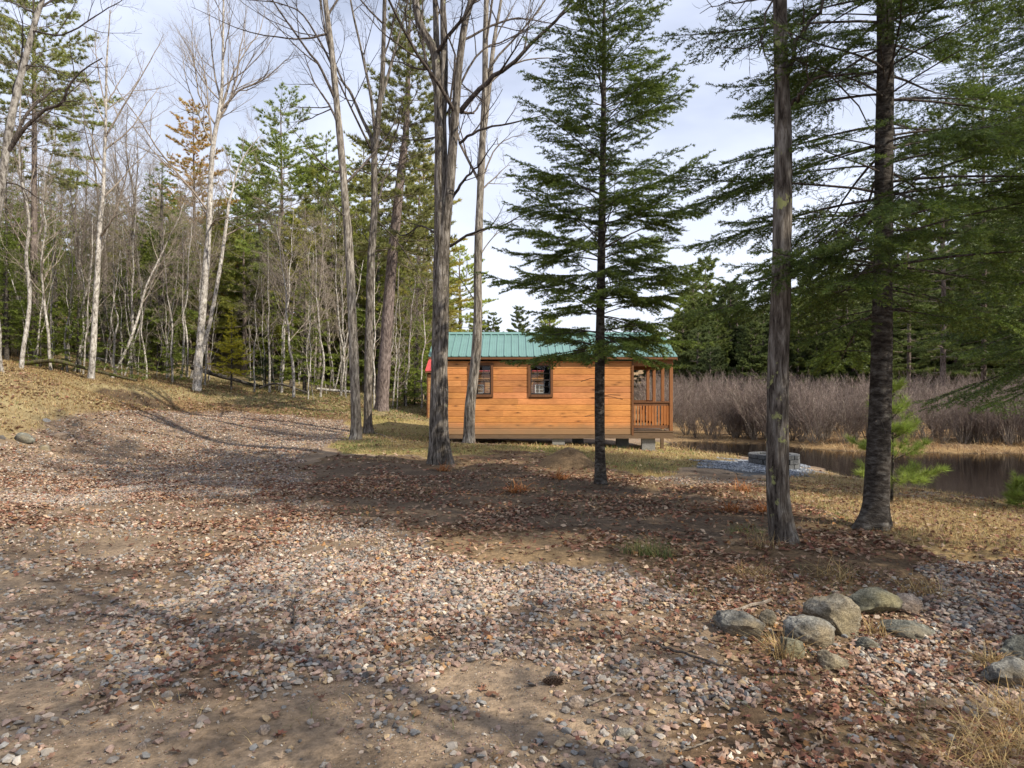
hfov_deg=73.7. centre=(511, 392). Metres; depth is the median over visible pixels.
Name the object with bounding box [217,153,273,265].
white pine
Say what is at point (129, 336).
bare sapling
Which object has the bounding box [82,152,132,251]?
bare tree
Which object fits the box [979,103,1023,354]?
white pine
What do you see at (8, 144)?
leaning tree
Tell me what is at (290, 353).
bare tree
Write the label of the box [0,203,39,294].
hemlock
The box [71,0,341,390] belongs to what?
twin stem tree
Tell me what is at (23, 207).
hemlock
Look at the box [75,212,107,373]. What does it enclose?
bare sapling
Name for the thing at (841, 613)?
boulder
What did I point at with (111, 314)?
bare sapling
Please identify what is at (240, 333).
hemlock
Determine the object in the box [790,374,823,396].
alder shrub
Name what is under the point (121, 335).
bare sapling
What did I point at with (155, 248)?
white pine
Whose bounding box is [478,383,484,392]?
window
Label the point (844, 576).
grass tussock
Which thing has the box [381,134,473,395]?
white pine
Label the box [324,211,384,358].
white pine
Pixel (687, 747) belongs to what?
stick
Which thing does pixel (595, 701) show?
stick
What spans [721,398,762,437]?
alder shrub
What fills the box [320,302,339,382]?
bare sapling
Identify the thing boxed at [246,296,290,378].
hemlock
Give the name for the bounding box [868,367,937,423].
alder shrub
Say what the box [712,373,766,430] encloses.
alder shrub
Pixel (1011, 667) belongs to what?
boulder
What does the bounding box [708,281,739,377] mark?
pine
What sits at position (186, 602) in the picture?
stick
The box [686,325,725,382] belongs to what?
pine
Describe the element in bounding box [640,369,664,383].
pine
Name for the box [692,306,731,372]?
pine
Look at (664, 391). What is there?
alder shrub
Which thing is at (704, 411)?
alder shrub
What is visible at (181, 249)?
hemlock
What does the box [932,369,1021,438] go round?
alder shrub
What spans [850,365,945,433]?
alder shrub
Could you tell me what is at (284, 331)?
bare tree
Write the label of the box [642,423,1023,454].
sedge
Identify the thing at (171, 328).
bare tree
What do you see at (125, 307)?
bare sapling
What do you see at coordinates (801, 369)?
pine
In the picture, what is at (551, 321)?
white pine
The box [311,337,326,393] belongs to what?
bare sapling
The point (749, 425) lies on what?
alder shrub
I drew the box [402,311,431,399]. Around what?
hemlock
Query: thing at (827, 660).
boulder
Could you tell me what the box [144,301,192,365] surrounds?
hemlock
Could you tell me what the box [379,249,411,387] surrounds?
white pine
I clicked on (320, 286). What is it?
bare tree
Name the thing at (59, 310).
hemlock
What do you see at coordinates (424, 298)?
bare tree
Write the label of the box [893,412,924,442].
alder shrub
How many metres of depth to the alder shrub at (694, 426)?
29.53 m
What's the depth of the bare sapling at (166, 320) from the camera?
36.71 m
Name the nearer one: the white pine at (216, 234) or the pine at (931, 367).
the white pine at (216, 234)
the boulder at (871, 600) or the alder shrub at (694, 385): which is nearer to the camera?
the boulder at (871, 600)
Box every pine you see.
[0,0,124,356]
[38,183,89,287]
[93,189,133,264]
[99,224,156,319]
[117,201,194,306]
[145,97,242,345]
[158,218,218,359]
[174,222,241,368]
[185,200,250,354]
[188,207,250,353]
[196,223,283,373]
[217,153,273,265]
[219,239,279,366]
[222,82,352,372]
[229,167,287,355]
[249,211,310,374]
[260,215,331,380]
[263,201,332,380]
[270,129,361,363]
[272,161,345,378]
[301,180,382,307]
[301,206,360,383]
[308,209,385,385]
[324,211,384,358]
[325,243,364,382]
[329,165,414,369]
[335,0,457,411]
[337,137,392,290]
[337,291,393,370]
[358,267,431,395]
[379,168,462,398]
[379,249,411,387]
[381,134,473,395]
[396,233,464,359]
[400,264,431,391]
[411,286,464,371]
[428,308,462,347]
[432,244,497,331]
[468,312,486,330]
[485,311,502,331]
[506,306,530,331]
[535,313,561,331]
[538,308,556,327]
[628,329,641,389]
[636,370,666,393]
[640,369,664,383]
[658,305,713,401]
[666,352,691,386]
[673,266,710,333]
[674,331,700,394]
[676,325,720,404]
[679,316,724,377]
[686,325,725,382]
[689,254,720,321]
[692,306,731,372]
[692,346,728,394]
[701,321,725,376]
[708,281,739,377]
[711,315,733,378]
[714,316,736,385]
[716,277,746,388]
[725,288,747,383]
[726,308,768,387]
[726,323,767,388]
[729,296,794,381]
[729,325,744,383]
[735,321,768,378]
[757,286,770,344]
[763,323,816,388]
[767,294,811,378]
[789,299,816,384]
[793,316,842,388]
[795,333,830,387]
[797,276,835,358]
[806,286,859,386]
[811,330,855,389]
[812,256,871,375]
[832,313,869,389]
[840,291,867,357]
[843,374,951,500]
[846,310,905,385]
[847,303,903,390]
[848,330,903,386]
[852,292,870,340]
[866,206,952,384]
[868,281,913,379]
[892,329,924,389]
[893,110,1016,392]
[893,293,952,382]
[894,287,924,382]
[901,326,947,384]
[905,239,946,301]
[905,314,948,388]
[911,289,974,386]
[920,289,994,389]
[924,27,1017,386]
[924,211,960,286]
[926,270,956,300]
[932,262,1014,385]
[936,339,973,390]
[951,258,1004,393]
[973,158,1023,382]
[977,287,1018,384]
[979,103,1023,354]
[999,470,1023,506]
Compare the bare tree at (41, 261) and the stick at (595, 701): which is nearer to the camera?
the stick at (595, 701)
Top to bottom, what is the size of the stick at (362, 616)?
0.018 m
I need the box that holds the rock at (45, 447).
[38,444,50,450]
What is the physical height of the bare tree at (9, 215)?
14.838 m
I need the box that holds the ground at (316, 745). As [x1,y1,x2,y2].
[0,293,1023,767]
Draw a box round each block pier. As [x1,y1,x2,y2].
[552,439,564,444]
[572,439,583,442]
[616,439,628,447]
[641,439,654,450]
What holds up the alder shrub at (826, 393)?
on the ground at (316, 745)
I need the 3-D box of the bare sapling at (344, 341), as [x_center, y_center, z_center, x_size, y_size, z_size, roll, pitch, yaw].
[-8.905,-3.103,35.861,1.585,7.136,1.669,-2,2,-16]
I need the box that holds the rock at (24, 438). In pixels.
[14,432,34,443]
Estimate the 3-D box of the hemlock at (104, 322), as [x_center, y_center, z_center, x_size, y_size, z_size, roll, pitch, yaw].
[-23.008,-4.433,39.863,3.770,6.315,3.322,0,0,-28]
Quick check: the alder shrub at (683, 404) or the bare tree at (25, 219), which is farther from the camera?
the bare tree at (25, 219)
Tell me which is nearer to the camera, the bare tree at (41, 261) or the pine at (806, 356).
the bare tree at (41, 261)
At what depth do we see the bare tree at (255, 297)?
34.89 m
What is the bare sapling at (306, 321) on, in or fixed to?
on the ground at (316, 745)
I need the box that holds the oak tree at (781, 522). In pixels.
[689,0,938,544]
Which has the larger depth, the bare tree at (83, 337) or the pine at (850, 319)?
the pine at (850, 319)
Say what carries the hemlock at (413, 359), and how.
on the ground at (316, 745)
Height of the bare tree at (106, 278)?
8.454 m
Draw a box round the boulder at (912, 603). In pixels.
[897,593,923,613]
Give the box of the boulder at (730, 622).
[712,610,765,638]
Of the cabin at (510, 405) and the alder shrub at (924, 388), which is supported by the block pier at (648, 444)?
the cabin at (510, 405)
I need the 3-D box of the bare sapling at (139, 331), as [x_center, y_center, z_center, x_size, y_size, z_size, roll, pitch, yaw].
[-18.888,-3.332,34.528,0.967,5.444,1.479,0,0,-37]
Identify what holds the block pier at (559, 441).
on the ground at (316, 745)
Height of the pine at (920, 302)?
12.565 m
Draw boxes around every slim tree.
[50,0,175,378]
[420,0,598,442]
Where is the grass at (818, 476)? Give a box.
[0,344,1023,767]
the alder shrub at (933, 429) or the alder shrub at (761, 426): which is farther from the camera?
the alder shrub at (761, 426)
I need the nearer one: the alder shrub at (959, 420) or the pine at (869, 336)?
the alder shrub at (959, 420)
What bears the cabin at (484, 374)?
on the ground at (316, 745)
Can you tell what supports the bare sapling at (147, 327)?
on the ground at (316, 745)
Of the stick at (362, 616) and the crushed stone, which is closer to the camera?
the stick at (362, 616)
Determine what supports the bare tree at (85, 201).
on the ground at (316, 745)
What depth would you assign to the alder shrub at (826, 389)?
39.58 m
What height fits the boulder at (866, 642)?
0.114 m
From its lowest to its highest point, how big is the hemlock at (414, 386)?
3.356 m
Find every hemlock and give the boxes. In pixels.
[0,176,57,355]
[0,197,28,304]
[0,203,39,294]
[0,223,59,344]
[0,232,45,360]
[1,256,26,327]
[2,264,67,357]
[2,270,63,349]
[3,177,46,256]
[15,314,63,367]
[19,167,62,255]
[23,252,60,307]
[25,221,92,354]
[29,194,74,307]
[42,252,100,346]
[51,289,109,372]
[52,270,99,352]
[58,239,119,336]
[59,205,100,300]
[83,266,151,363]
[84,258,123,327]
[86,189,125,305]
[98,294,128,353]
[106,291,156,363]
[108,208,131,310]
[110,328,153,380]
[113,162,217,369]
[119,210,181,345]
[120,253,180,358]
[134,313,175,371]
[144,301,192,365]
[154,335,190,380]
[157,203,196,343]
[163,188,198,318]
[211,198,257,334]
[211,226,239,330]
[212,254,265,356]
[213,198,261,344]
[240,208,279,349]
[240,297,296,370]
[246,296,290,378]
[258,281,308,367]
[272,274,340,393]
[279,263,339,379]
[318,304,361,383]
[321,259,364,382]
[327,342,362,389]
[336,229,413,393]
[389,322,413,393]
[389,352,421,406]
[391,272,432,399]
[392,321,429,395]
[395,347,426,404]
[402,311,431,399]
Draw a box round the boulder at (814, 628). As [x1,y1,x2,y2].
[782,614,835,648]
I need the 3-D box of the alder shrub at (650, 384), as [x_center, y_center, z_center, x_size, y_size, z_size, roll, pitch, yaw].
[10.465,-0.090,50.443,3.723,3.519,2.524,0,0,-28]
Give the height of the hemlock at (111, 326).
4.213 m
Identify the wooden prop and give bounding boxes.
[660,439,663,448]
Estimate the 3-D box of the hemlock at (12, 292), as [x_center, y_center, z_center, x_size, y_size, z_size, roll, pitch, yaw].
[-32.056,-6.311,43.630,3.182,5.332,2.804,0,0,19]
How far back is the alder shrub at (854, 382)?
43.63 m
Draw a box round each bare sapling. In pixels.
[0,233,40,356]
[9,281,29,355]
[15,295,28,360]
[31,203,72,343]
[31,265,60,359]
[41,274,62,355]
[46,302,68,358]
[48,257,76,361]
[58,285,77,358]
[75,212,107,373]
[97,307,110,359]
[99,276,116,366]
[99,298,122,370]
[100,242,122,369]
[103,273,130,375]
[108,300,142,367]
[111,217,138,327]
[111,242,145,368]
[124,224,175,375]
[133,274,145,374]
[136,246,174,365]
[136,321,150,366]
[138,271,156,365]
[149,267,179,377]
[152,247,186,377]
[153,293,174,376]
[153,317,166,376]
[168,268,191,365]
[169,287,192,375]
[184,271,223,379]
[203,298,225,381]
[245,305,259,381]
[247,274,281,384]
[248,321,265,381]
[260,320,278,388]
[265,283,291,389]
[294,303,322,398]
[295,291,323,380]
[298,252,318,383]
[302,305,318,391]
[307,348,321,399]
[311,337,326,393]
[318,255,337,388]
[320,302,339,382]
[329,271,348,398]
[330,229,355,385]
[333,348,349,393]
[334,259,365,388]
[363,238,384,408]
[381,261,408,363]
[389,341,412,409]
[393,294,416,408]
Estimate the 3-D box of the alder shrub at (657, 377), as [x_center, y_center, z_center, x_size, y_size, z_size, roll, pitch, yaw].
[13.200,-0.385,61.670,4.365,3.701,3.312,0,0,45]
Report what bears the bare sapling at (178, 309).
on the ground at (316, 745)
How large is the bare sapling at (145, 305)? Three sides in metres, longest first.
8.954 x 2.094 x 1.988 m
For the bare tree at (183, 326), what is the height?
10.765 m
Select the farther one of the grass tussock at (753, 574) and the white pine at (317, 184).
the white pine at (317, 184)
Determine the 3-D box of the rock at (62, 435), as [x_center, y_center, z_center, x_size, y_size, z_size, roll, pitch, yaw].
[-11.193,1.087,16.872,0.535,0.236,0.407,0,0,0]
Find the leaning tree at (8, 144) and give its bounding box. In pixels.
[0,0,145,220]
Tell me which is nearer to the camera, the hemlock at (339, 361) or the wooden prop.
the wooden prop
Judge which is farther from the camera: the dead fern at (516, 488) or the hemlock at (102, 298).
the hemlock at (102, 298)
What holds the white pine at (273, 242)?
on the ground at (316, 745)
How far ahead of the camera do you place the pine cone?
3.77 m
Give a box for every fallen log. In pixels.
[24,359,136,381]
[85,354,110,362]
[190,365,259,386]
[259,383,306,392]
[317,388,349,392]
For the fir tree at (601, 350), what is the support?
on the ground at (316, 745)
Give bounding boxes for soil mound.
[537,446,594,468]
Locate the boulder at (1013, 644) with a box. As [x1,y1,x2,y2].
[1000,634,1023,659]
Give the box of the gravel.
[0,409,1023,767]
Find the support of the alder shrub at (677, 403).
on the ground at (316, 745)
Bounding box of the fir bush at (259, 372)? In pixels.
[245,353,280,386]
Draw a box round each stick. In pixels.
[76,582,116,585]
[101,613,138,617]
[152,596,213,610]
[284,596,295,623]
[337,614,376,623]
[382,627,439,643]
[385,632,421,657]
[588,687,643,705]
[645,639,736,670]
[679,736,720,752]
[711,598,771,618]
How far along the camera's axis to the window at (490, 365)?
20.77 m
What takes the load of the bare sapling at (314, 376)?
on the ground at (316, 745)
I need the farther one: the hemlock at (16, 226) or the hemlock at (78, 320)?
the hemlock at (16, 226)
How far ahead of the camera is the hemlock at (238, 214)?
54.74 m
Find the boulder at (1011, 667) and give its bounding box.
[980,656,1023,686]
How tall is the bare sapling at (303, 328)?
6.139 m
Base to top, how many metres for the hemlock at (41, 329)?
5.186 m
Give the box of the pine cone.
[542,675,563,685]
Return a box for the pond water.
[668,442,1023,499]
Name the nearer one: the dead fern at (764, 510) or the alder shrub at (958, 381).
the dead fern at (764, 510)
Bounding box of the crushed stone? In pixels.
[689,457,823,475]
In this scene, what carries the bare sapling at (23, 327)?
on the ground at (316, 745)
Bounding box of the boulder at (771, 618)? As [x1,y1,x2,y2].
[759,609,776,626]
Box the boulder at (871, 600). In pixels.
[849,587,902,613]
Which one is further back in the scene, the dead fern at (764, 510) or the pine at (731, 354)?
the pine at (731, 354)
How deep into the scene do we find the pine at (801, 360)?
64.35 m
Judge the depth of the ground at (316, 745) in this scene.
5.34 m
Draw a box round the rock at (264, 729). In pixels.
[257,724,270,735]
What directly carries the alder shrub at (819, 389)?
on the ground at (316, 745)
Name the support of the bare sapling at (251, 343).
on the ground at (316, 745)
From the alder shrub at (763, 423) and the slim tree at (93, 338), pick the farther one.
the slim tree at (93, 338)
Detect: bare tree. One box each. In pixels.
[0,19,66,369]
[0,111,94,369]
[0,128,34,371]
[2,114,52,299]
[3,180,37,244]
[7,141,40,208]
[8,179,42,273]
[9,214,65,365]
[12,186,41,263]
[16,76,82,303]
[20,154,69,244]
[45,129,114,358]
[47,152,77,253]
[47,201,105,371]
[48,131,111,356]
[49,176,102,370]
[51,126,118,318]
[61,204,120,369]
[66,163,140,371]
[68,69,128,347]
[71,157,124,358]
[74,103,150,328]
[81,207,136,368]
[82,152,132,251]
[92,191,127,286]
[93,77,157,357]
[99,105,163,364]
[100,154,160,376]
[103,199,126,306]
[108,186,147,282]
[111,163,226,377]
[116,141,178,305]
[124,237,161,377]
[139,148,172,228]
[141,157,185,338]
[142,197,188,381]
[150,189,201,366]
[155,211,203,376]
[160,169,201,364]
[169,188,221,378]
[172,175,232,282]
[174,159,246,378]
[177,232,221,384]
[184,220,224,306]
[232,251,279,391]
[242,218,294,392]
[247,182,322,397]
[252,187,311,392]
[257,173,311,385]
[280,209,330,385]
[287,215,335,397]
[292,266,327,395]
[300,184,345,388]
[301,203,358,395]
[309,266,343,388]
[373,295,413,406]
[393,236,428,405]
[398,247,452,407]
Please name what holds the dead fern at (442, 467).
on the ground at (316, 745)
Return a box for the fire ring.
[748,451,799,468]
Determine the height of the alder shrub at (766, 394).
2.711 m
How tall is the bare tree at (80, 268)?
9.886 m
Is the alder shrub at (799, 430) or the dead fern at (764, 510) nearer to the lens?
the dead fern at (764, 510)
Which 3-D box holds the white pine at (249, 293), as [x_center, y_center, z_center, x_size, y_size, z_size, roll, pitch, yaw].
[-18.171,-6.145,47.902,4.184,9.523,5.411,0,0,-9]
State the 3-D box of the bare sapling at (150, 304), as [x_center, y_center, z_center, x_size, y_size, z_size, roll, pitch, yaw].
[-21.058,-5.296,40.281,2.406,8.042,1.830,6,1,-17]
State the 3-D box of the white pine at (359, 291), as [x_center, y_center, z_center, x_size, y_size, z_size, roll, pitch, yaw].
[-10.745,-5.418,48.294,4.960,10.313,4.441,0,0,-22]
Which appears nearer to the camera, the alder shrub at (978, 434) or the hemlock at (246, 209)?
the alder shrub at (978, 434)
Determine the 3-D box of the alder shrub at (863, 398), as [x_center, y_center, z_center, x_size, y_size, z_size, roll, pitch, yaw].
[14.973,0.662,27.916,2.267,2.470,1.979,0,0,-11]
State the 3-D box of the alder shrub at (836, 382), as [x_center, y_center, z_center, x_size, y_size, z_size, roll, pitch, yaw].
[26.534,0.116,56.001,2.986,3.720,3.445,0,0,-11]
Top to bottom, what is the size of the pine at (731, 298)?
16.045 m
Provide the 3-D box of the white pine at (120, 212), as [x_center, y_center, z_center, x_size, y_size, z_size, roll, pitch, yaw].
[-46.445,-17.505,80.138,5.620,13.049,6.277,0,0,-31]
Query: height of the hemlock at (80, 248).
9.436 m
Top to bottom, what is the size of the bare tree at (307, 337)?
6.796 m
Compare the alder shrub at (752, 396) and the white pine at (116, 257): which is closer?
the alder shrub at (752, 396)
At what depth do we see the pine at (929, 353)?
67.27 m
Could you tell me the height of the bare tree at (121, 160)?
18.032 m
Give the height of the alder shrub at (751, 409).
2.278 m
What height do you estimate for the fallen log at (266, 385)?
0.521 m
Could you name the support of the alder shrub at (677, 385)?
on the ground at (316, 745)
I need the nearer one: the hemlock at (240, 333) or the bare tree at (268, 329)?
the bare tree at (268, 329)
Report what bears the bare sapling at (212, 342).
on the ground at (316, 745)
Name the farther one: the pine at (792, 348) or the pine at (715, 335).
the pine at (715, 335)
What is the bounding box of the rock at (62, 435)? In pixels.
[49,432,69,438]
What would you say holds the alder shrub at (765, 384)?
on the ground at (316, 745)
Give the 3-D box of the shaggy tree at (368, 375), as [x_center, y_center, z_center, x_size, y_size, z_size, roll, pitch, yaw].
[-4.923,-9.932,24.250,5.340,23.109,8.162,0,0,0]
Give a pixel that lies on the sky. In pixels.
(702, 124)
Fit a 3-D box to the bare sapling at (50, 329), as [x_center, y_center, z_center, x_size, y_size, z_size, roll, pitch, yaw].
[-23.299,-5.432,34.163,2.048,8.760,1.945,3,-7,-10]
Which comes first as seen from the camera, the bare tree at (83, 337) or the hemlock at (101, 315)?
the bare tree at (83, 337)
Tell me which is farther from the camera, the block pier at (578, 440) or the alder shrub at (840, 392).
the alder shrub at (840, 392)
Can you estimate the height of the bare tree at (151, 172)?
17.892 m
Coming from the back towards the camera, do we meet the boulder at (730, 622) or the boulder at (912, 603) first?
the boulder at (912, 603)
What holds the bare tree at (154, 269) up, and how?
on the ground at (316, 745)
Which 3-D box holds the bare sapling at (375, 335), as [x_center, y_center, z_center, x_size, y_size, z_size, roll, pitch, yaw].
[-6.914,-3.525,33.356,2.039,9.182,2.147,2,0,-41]
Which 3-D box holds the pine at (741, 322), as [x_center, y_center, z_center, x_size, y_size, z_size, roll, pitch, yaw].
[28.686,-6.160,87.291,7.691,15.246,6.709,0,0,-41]
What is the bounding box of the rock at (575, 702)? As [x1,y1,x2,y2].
[565,695,584,708]
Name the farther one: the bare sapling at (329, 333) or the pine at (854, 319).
the pine at (854, 319)
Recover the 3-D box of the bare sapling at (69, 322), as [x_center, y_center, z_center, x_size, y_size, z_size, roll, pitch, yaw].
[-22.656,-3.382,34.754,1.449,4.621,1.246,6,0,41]
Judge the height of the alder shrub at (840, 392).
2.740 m
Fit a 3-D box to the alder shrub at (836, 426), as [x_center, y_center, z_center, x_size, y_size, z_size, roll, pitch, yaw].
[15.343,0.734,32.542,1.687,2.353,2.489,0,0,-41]
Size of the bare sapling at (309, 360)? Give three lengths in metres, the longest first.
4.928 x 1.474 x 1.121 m
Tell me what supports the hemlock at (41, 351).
on the ground at (316, 745)
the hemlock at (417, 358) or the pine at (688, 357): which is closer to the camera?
the hemlock at (417, 358)
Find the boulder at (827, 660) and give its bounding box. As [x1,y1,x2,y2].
[816,649,848,670]
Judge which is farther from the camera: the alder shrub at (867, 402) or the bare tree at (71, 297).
the bare tree at (71, 297)
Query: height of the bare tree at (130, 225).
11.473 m
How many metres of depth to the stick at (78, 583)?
5.60 m
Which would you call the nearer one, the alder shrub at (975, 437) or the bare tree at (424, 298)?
the alder shrub at (975, 437)
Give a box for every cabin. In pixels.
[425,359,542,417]
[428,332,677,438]
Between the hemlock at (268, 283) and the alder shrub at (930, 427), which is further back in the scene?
the hemlock at (268, 283)
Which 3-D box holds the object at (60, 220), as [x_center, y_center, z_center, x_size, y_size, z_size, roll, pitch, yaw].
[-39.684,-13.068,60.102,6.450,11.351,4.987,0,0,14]
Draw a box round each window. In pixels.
[468,363,492,396]
[476,368,490,394]
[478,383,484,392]
[528,363,552,396]
[531,368,543,394]
[533,383,542,392]
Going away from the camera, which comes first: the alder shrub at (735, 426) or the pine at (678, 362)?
the alder shrub at (735, 426)
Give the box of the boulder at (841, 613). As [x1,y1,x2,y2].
[803,593,861,636]
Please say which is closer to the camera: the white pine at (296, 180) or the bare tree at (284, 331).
the bare tree at (284, 331)
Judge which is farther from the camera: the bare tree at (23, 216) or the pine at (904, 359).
the pine at (904, 359)
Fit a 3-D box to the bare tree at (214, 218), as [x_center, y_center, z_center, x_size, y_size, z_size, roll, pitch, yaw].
[-16.750,-6.964,38.076,3.713,12.762,2.756,0,0,29]
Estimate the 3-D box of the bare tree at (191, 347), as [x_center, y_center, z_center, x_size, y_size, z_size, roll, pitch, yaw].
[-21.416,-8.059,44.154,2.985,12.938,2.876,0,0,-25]
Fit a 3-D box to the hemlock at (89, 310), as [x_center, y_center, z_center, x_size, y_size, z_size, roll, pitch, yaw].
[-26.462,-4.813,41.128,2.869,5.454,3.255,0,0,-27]
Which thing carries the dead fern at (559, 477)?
on the ground at (316, 745)
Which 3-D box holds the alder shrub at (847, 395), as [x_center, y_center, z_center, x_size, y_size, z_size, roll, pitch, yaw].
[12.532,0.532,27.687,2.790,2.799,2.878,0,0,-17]
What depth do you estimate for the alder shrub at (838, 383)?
43.25 m
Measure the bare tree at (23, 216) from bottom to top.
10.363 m
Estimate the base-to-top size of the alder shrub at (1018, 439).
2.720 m
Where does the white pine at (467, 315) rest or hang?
on the ground at (316, 745)
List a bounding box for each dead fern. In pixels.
[427,459,475,471]
[496,478,545,495]
[542,465,577,479]
[673,497,757,513]
[719,474,765,494]
[731,499,818,519]
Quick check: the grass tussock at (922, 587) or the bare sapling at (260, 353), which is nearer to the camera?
the grass tussock at (922, 587)
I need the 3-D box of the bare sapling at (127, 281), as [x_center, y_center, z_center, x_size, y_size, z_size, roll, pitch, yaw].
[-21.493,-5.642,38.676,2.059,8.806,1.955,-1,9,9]
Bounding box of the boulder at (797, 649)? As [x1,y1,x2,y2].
[778,636,804,658]
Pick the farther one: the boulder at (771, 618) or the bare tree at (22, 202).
the bare tree at (22, 202)
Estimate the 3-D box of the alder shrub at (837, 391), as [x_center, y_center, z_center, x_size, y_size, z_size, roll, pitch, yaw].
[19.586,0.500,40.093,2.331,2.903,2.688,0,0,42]
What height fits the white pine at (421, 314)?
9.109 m
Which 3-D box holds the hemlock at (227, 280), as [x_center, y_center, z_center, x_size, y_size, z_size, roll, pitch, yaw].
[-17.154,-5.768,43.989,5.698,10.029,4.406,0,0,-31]
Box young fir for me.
[207,307,251,389]
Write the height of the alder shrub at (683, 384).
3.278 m
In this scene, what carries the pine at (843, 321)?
on the ground at (316, 745)
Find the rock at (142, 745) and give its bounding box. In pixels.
[137,741,146,749]
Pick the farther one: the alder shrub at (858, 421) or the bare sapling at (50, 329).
the bare sapling at (50, 329)
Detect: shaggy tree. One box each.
[190,0,421,439]
[271,0,433,433]
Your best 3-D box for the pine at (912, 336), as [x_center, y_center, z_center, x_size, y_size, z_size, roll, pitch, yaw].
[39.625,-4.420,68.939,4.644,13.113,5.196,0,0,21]
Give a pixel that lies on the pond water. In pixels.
(984, 475)
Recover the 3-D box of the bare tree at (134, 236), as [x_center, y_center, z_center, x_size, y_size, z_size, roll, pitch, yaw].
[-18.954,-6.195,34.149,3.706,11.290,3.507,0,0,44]
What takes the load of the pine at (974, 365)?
on the ground at (316, 745)
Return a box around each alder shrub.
[634,376,668,424]
[635,371,668,397]
[639,370,676,386]
[640,374,687,414]
[649,376,698,422]
[649,384,681,424]
[650,374,710,426]
[656,390,685,428]
[657,373,706,419]
[657,391,708,434]
[657,398,687,429]
[659,373,717,421]
[673,375,715,417]
[680,396,693,425]
[681,372,740,425]
[682,384,729,434]
[682,408,711,437]
[684,370,726,425]
[688,380,710,418]
[696,372,741,408]
[696,401,731,438]
[698,387,728,428]
[699,378,761,436]
[701,373,752,434]
[702,381,755,404]
[711,367,793,437]
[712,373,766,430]
[714,397,752,437]
[717,380,766,412]
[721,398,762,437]
[725,374,766,439]
[725,382,765,421]
[732,390,766,438]
[733,367,817,429]
[746,376,803,415]
[749,394,795,436]
[751,390,793,439]
[753,375,792,399]
[753,408,766,438]
[789,372,826,407]
[789,377,835,402]
[789,378,860,442]
[789,379,843,440]
[789,389,811,440]
[789,397,827,440]
[789,406,819,441]
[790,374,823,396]
[790,376,859,438]
[794,385,850,409]
[797,374,839,400]
[798,392,848,438]
[813,374,850,391]
[814,386,857,430]
[815,390,849,430]
[817,373,854,393]
[817,384,868,443]
[818,378,862,419]
[818,379,863,426]
[825,388,867,441]
[836,373,868,411]
[837,395,865,433]
[838,376,869,401]
[845,373,915,438]
[845,382,897,422]
[848,367,925,399]
[849,382,867,430]
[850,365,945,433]
[855,390,907,440]
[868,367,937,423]
[892,376,927,396]
[893,384,963,441]
[893,405,927,442]
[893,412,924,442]
[895,388,930,437]
[896,376,938,429]
[903,371,970,429]
[904,373,946,411]
[912,388,962,437]
[916,377,967,427]
[918,372,977,421]
[919,368,976,391]
[925,384,990,440]
[927,404,965,443]
[928,381,996,443]
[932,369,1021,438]
[936,382,1008,443]
[946,373,1023,431]
[947,399,984,439]
[950,409,982,442]
[955,398,1017,442]
[957,398,999,443]
[961,378,1023,443]
[963,397,1013,444]
[971,391,1020,441]
[977,379,1021,442]
[983,392,1023,444]
[992,389,1023,440]
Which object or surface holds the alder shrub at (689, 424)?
on the ground at (316, 745)
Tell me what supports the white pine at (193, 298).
on the ground at (316, 745)
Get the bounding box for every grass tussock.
[604,535,665,556]
[625,533,693,559]
[706,529,800,553]
[713,519,766,535]
[714,616,836,665]
[721,557,789,588]
[788,552,882,592]
[848,614,917,643]
[871,569,979,601]
[874,708,1023,767]
[897,683,1023,767]
[921,673,1023,745]
[942,639,1022,688]
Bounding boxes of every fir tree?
[475,0,728,484]
[639,0,1023,531]
[869,0,1023,419]
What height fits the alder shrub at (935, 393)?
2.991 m
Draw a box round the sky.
[0,0,1023,338]
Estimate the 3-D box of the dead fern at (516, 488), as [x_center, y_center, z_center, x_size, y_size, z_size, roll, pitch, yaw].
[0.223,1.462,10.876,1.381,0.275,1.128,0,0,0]
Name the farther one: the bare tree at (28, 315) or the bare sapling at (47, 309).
the bare sapling at (47, 309)
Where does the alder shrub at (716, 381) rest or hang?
on the ground at (316, 745)
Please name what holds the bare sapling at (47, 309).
on the ground at (316, 745)
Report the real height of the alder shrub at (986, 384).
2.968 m
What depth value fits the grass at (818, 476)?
17.57 m
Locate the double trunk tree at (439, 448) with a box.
[343,0,590,464]
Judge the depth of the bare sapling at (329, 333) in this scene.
38.74 m
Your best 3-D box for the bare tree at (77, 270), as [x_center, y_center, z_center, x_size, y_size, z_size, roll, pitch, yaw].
[-24.682,-8.521,39.355,4.206,13.658,3.346,0,0,28]
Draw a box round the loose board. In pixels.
[634,429,663,429]
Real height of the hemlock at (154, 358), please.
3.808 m
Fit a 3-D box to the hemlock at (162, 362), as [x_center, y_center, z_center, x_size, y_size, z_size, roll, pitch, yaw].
[-20.341,-7.231,39.949,5.242,12.646,5.388,0,0,18]
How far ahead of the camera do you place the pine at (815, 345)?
64.09 m
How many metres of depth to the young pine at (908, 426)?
10.62 m
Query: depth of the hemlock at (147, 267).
46.87 m
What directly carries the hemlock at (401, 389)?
on the ground at (316, 745)
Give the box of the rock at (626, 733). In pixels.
[616,728,635,739]
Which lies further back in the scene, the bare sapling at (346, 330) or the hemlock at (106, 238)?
the hemlock at (106, 238)
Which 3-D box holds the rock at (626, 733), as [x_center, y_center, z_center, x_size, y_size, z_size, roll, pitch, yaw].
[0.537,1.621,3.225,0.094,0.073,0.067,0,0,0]
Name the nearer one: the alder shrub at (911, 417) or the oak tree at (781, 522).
the oak tree at (781, 522)
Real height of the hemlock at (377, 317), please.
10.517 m
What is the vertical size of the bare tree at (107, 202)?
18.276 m
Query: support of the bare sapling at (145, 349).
on the ground at (316, 745)
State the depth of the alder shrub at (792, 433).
27.59 m
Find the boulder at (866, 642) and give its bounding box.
[854,636,879,650]
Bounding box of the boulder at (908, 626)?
[880,619,935,640]

